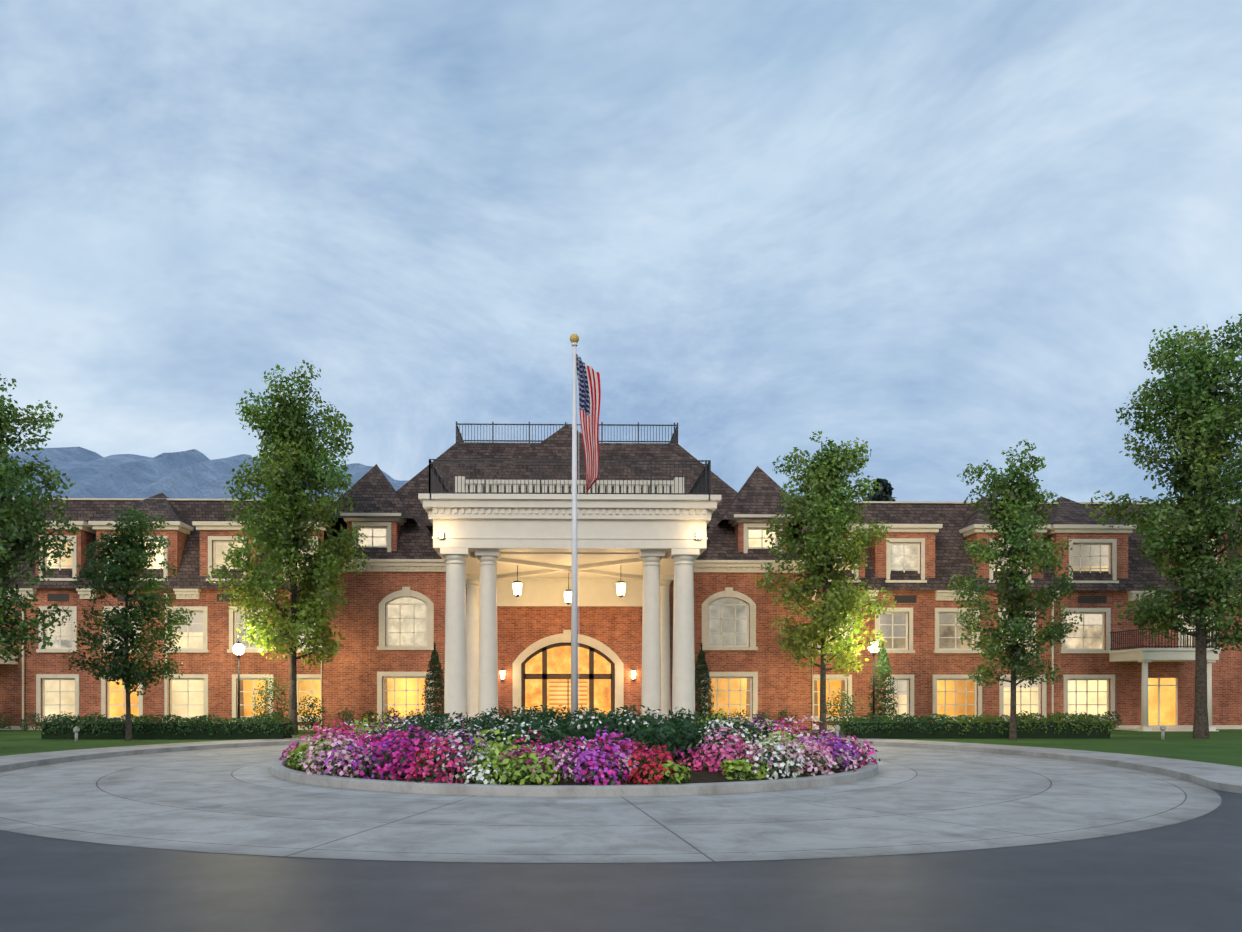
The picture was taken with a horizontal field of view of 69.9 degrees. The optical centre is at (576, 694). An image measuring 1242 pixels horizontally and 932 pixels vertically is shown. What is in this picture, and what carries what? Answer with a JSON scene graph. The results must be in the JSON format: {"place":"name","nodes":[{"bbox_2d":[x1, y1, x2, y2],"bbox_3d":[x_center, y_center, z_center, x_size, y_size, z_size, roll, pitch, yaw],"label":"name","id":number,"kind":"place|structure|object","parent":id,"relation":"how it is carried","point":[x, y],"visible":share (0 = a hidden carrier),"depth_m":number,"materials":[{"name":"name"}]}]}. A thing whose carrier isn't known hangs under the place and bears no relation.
{"place":"outdoors","nodes":[
{"label":"outdoors","id":0,"kind":"place"},
{"bbox_2d":[1,447,407,498],"bbox_3d":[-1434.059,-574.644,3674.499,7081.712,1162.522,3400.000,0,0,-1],"label":"mountains","id":1,"kind":"structure","parent":0,"point":[193,474],"depth_m":3508.62,"materials":[{"name":"blue stone"}]},
{"bbox_2d":[240,678,844,716],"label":"window curtains","id":2,"kind":"object","parent":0,"point":[747,697],"depth_m":37.88,"materials":[{"name":"fabric"}]},
{"bbox_2d":[388,597,746,644],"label":"arched windows","id":3,"kind":"structure","parent":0,"point":[714,624],"depth_m":37.26,"materials":[{"name":"glass"}]},
{"bbox_2d":[0,788,1241,931],"bbox_3d":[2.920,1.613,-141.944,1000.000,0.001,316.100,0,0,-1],"label":"asphalt road","id":4,"kind":"structure","parent":0,"point":[1185,876],"depth_m":7.28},
{"bbox_2d":[0,521,1241,730],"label":"brick walls","id":5,"kind":"structure","parent":0,"point":[352,671],"depth_m":37.60,"materials":[{"name":"red brick"}]},
{"bbox_2d":[0,654,17,664],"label":"porch","id":6,"kind":"object","parent":5,"relation":"attached to","point":[12,662],"visible":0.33,"depth_m":37.13,"materials":[{"name":"white paint"}]},
{"bbox_2d":[20,593,1053,729],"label":"downspouts","id":7,"kind":"object","parent":5,"relation":"attached to","point":[321,672],"visible":0.31,"depth_m":37.51,"materials":[{"name":"beige metal"}]},
{"bbox_2d":[522,643,613,716],"bbox_3d":[-0.338,-0.293,37.127,3.880,3.820,0.100,0,0,-1],"label":"entrance door frame","id":8,"kind":"object","parent":5,"relation":"in","point":[544,676],"visible":0.75,"depth_m":37.08,"materials":[{"name":"black metal"}]},
{"bbox_2d":[525,646,610,717],"bbox_3d":[-0.338,-0.288,37.147,3.800,3.770,0.001,0,0,-1],"label":"door glass","id":9,"kind":"object","parent":8,"relation":"in","point":[558,660],"visible":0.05,"depth_m":37.14,"materials":[{"name":"yellow glass"}]},
{"bbox_2d":[500,668,635,680],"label":"wall sconces","id":10,"kind":"object","parent":5,"relation":"attached to","point":[502,672],"depth_m":36.77,"materials":[{"name":"white glass"}]},
{"bbox_2d":[0,498,1241,729],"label":"stone trim","id":11,"kind":"structure","parent":5,"relation":"attached to","point":[728,566],"depth_m":37.57,"materials":[{"name":"beige stone"}]},
{"bbox_2d":[42,527,1210,724],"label":"window frames","id":12,"kind":"structure","parent":5,"relation":"in","point":[721,645],"depth_m":37.82,"materials":[{"name":"beige wood"}]},
{"bbox_2d":[45,530,1107,716],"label":"window panes","id":13,"kind":"structure","parent":12,"relation":"in","point":[177,685],"depth_m":37.86,"materials":[{"name":"yellow glass"}]},
{"bbox_2d":[47,529,1208,694],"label":"windows","id":14,"kind":"structure","parent":12,"relation":"in","point":[886,630],"depth_m":38.40,"materials":[{"name":"beige glass"}]},
{"bbox_2d":[47,545,1208,648],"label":"window panes","id":15,"kind":"structure","parent":12,"relation":"in","point":[949,630],"depth_m":38.44,"materials":[{"name":"grey glass"}]},
{"bbox_2d":[110,678,1174,724],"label":"lit windows","id":16,"kind":"structure","parent":12,"relation":"in","point":[1167,705],"depth_m":37.91,"materials":[{"name":"yellow glass"}]},
{"bbox_2d":[0,729,1241,793],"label":"curb","id":17,"kind":"structure","parent":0,"point":[1214,761],"depth_m":25.12,"materials":[{"name":"concrete"}]},
{"bbox_2d":[38,713,294,738],"bbox_3d":[-13.927,1.080,30.340,8.527,0.925,1.520,0,0,-1],"label":"hedge","id":18,"kind":"object","parent":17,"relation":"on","point":[141,720],"depth_m":29.83,"materials":[{"name":"green plant"}]},
{"bbox_2d":[236,640,241,718],"bbox_3d":[-12.460,-0.278,32.755,0.240,3.530,0.228,0,0,-1],"label":"lamp post","id":19,"kind":"object","parent":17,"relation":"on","point":[238,656],"visible":0.73,"depth_m":32.72,"materials":[{"name":"black metal"}]},
{"bbox_2d":[233,644,244,654],"bbox_3d":[-12.460,-1.683,32.755,0.420,0.441,0.409,0,0,-1],"label":"lamp globe","id":20,"kind":"object","parent":19,"relation":"on","point":[238,649],"visible":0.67,"depth_m":32.62,"materials":[{"name":"white glass"}]},
{"bbox_2d":[73,725,1165,741],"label":"bollard lights","id":21,"kind":"object","parent":17,"relation":"on","point":[76,729],"visible":0.94,"depth_m":29.29,"materials":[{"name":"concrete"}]},
{"bbox_2d":[872,638,875,721],"bbox_3d":[11.136,-0.328,33.184,0.240,3.630,0.228,0,0,-1],"label":"lamp post","id":22,"kind":"object","parent":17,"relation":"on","point":[873,653],"visible":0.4,"depth_m":33.15,"materials":[{"name":"black metal"}]},
{"bbox_2d":[0,0,1241,502],"label":"sky","id":23,"kind":"structure","parent":0,"point":[941,236],"materials":[{"name":"blue"}]},
{"bbox_2d":[868,642,878,652],"bbox_3d":[11.136,-1.783,33.184,0.420,0.441,0.409,0,0,-1],"label":"lamp globe","id":24,"kind":"object","parent":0,"point":[874,645],"visible":0.33,"depth_m":33.02,"materials":[{"name":"white glass"}]},
{"bbox_2d":[841,712,1114,737],"bbox_3d":[13.901,1.067,30.827,9.323,0.935,1.488,0,0,-1],"label":"hedge","id":25,"kind":"object","parent":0,"point":[955,730],"depth_m":30.34,"materials":[{"name":"green plant"}]},
{"bbox_2d":[1085,314,1241,738],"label":"tree","id":26,"kind":"object","parent":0,"point":[1185,484],"depth_m":29.81,"materials":[{"name":"green plant"}]},
{"label":"ground","id":27,"kind":"structure","parent":0,"visible":0},
{"bbox_2d":[0,374,79,662],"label":"tree","id":28,"kind":"object","parent":27,"relation":"on","point":[20,542],"depth_m":24.51,"materials":[{"name":"green plant"}]},
{"bbox_2d":[63,504,195,740],"bbox_3d":[-14.571,-2.263,28.973,3.594,7.761,3.711,0,0,-1],"label":"small tree","id":29,"kind":"object","parent":27,"relation":"on","point":[122,565],"depth_m":28.55,"materials":[{"name":"green plant"}]},
{"bbox_2d":[204,360,370,734],"bbox_3d":[-10.596,-5.152,32.485,5.475,13.543,6.269,0,0,-1],"label":"tree","id":30,"kind":"object","parent":27,"relation":"on","point":[299,434],"depth_m":32.05,"materials":[{"name":"green plant"}]},
{"bbox_2d":[0,641,1122,734],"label":"shrubs","id":31,"kind":"object","parent":27,"relation":"on","point":[699,670],"visible":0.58,"depth_m":35.24,"materials":[{"name":"green plant"}]},
{"bbox_2d":[418,493,720,730],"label":"portico","id":32,"kind":"structure","parent":27,"relation":"on","point":[648,549],"depth_m":29.73,"materials":[{"name":"white paint"}]},
{"bbox_2d":[513,565,624,604],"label":"pendant lanterns","id":33,"kind":"object","parent":32,"relation":"hanging from","point":[517,586],"visible":0.88,"depth_m":32.51,"materials":[{"name":"white glass"}]},
{"bbox_2d":[455,476,683,492],"bbox_3d":[-0.216,-7.013,30.428,7.820,0.860,0.320,0,0,-1],"label":"balustrade","id":34,"kind":"object","parent":32,"relation":"on","point":[645,484],"visible":0.5,"depth_m":30.34,"materials":[{"name":"white stone"}]},
{"bbox_2d":[429,459,710,494],"bbox_3d":[-0.262,-7.192,32.950,9.350,1.218,7.095,0,0,-1],"label":"balcony railing","id":35,"kind":"object","parent":32,"relation":"on","point":[702,485],"visible":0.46,"depth_m":29.43,"materials":[{"name":"black metal"}]},
{"bbox_2d":[439,532,700,539],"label":"portico floodlights","id":36,"kind":"object","parent":32,"relation":"attached to","point":[442,535],"visible":0.9,"depth_m":29.43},
{"bbox_2d":[279,705,879,784],"bbox_3d":[-0.101,1.013,20.670,13.216,1.626,13.264,0,0,-1],"label":"flower bed","id":37,"kind":"object","parent":27,"relation":"on","point":[673,732],"depth_m":16.37,"materials":[{"name":"multicoloured plant"}]},
{"bbox_2d":[0,743,1220,862],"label":"circular driveway","id":38,"kind":"structure","parent":27,"relation":"on","point":[903,800],"depth_m":12.03,"materials":[{"name":"concrete"}]},
{"bbox_2d":[271,743,877,796],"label":"flower bed kerb","id":39,"kind":"structure","parent":38,"relation":"on","point":[706,782],"depth_m":14.68,"materials":[{"name":"concrete"}]},
{"bbox_2d":[570,334,578,725],"bbox_3d":[-0.039,-3.548,20.679,0.320,9.730,0.320,0,0,-1],"label":"flagpole","id":40,"kind":"object","parent":39,"relation":"on","point":[574,339],"visible":0.88,"depth_m":20.63,"materials":[{"name":"silver metal"}]},
{"bbox_2d":[576,354,600,494],"bbox_3d":[0.274,-6.341,20.634,0.599,3.344,0.254,0,0,-1],"label":"flag","id":41,"kind":"object","parent":40,"relation":"attached to","point":[589,387],"visible":1,"depth_m":20.68,"materials":[{"name":"fabric"}]},
{"bbox_2d":[0,423,1241,590],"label":"building roofs","id":42,"kind":"structure","parent":27,"relation":"on","point":[759,492],"depth_m":38.52,"materials":[{"name":"brown tile"}]},
{"bbox_2d":[456,421,677,442],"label":"roof railing","id":43,"kind":"object","parent":42,"relation":"on","point":[674,437],"visible":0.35,"depth_m":41.46,"materials":[{"name":"black metal"}]},
{"bbox_2d":[47,594,1195,602],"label":"vent panels","id":44,"kind":"object","parent":42,"relation":"attached to","point":[897,598],"visible":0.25,"depth_m":38.22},
{"bbox_2d":[754,431,896,734],"bbox_3d":[9.418,-4.120,33.257,4.900,11.479,4.646,0,0,-1],"label":"tree","id":45,"kind":"object","parent":27,"relation":"on","point":[819,501],"depth_m":32.63,"materials":[{"name":"green plant"}]},
{"bbox_2d":[843,478,1039,501],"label":"trees","id":46,"kind":"object","parent":27,"relation":"on","point":[884,493],"visible":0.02,"depth_m":69.82,"materials":[{"name":"green plant"}]},
{"bbox_2d":[947,439,1081,739],"bbox_3d":[14.507,-3.313,29.572,3.770,9.864,4.055,0,0,-1],"label":"lawn tree","id":47,"kind":"object","parent":27,"relation":"on","point":[1018,494],"depth_m":29.04,"materials":[{"name":"green plant"}]},
{"bbox_2d":[1109,648,1221,730],"bbox_3d":[24.688,-0.143,37.292,3.310,3.520,2.280,0,0,-1],"label":"side porch","id":48,"kind":"object","parent":27,"relation":"on","point":[1144,656],"visible":0.71,"depth_m":36.36,"materials":[{"name":"white paint"}]},
{"bbox_2d":[1110,629,1216,650],"bbox_3d":[24.687,-2.303,37.332,3.190,0.800,2.240,0,0,-1],"label":"balcony railing","id":49,"kind":"object","parent":48,"relation":"on","point":[1168,646],"visible":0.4,"depth_m":36.47,"materials":[{"name":"black metal"}]}
]}

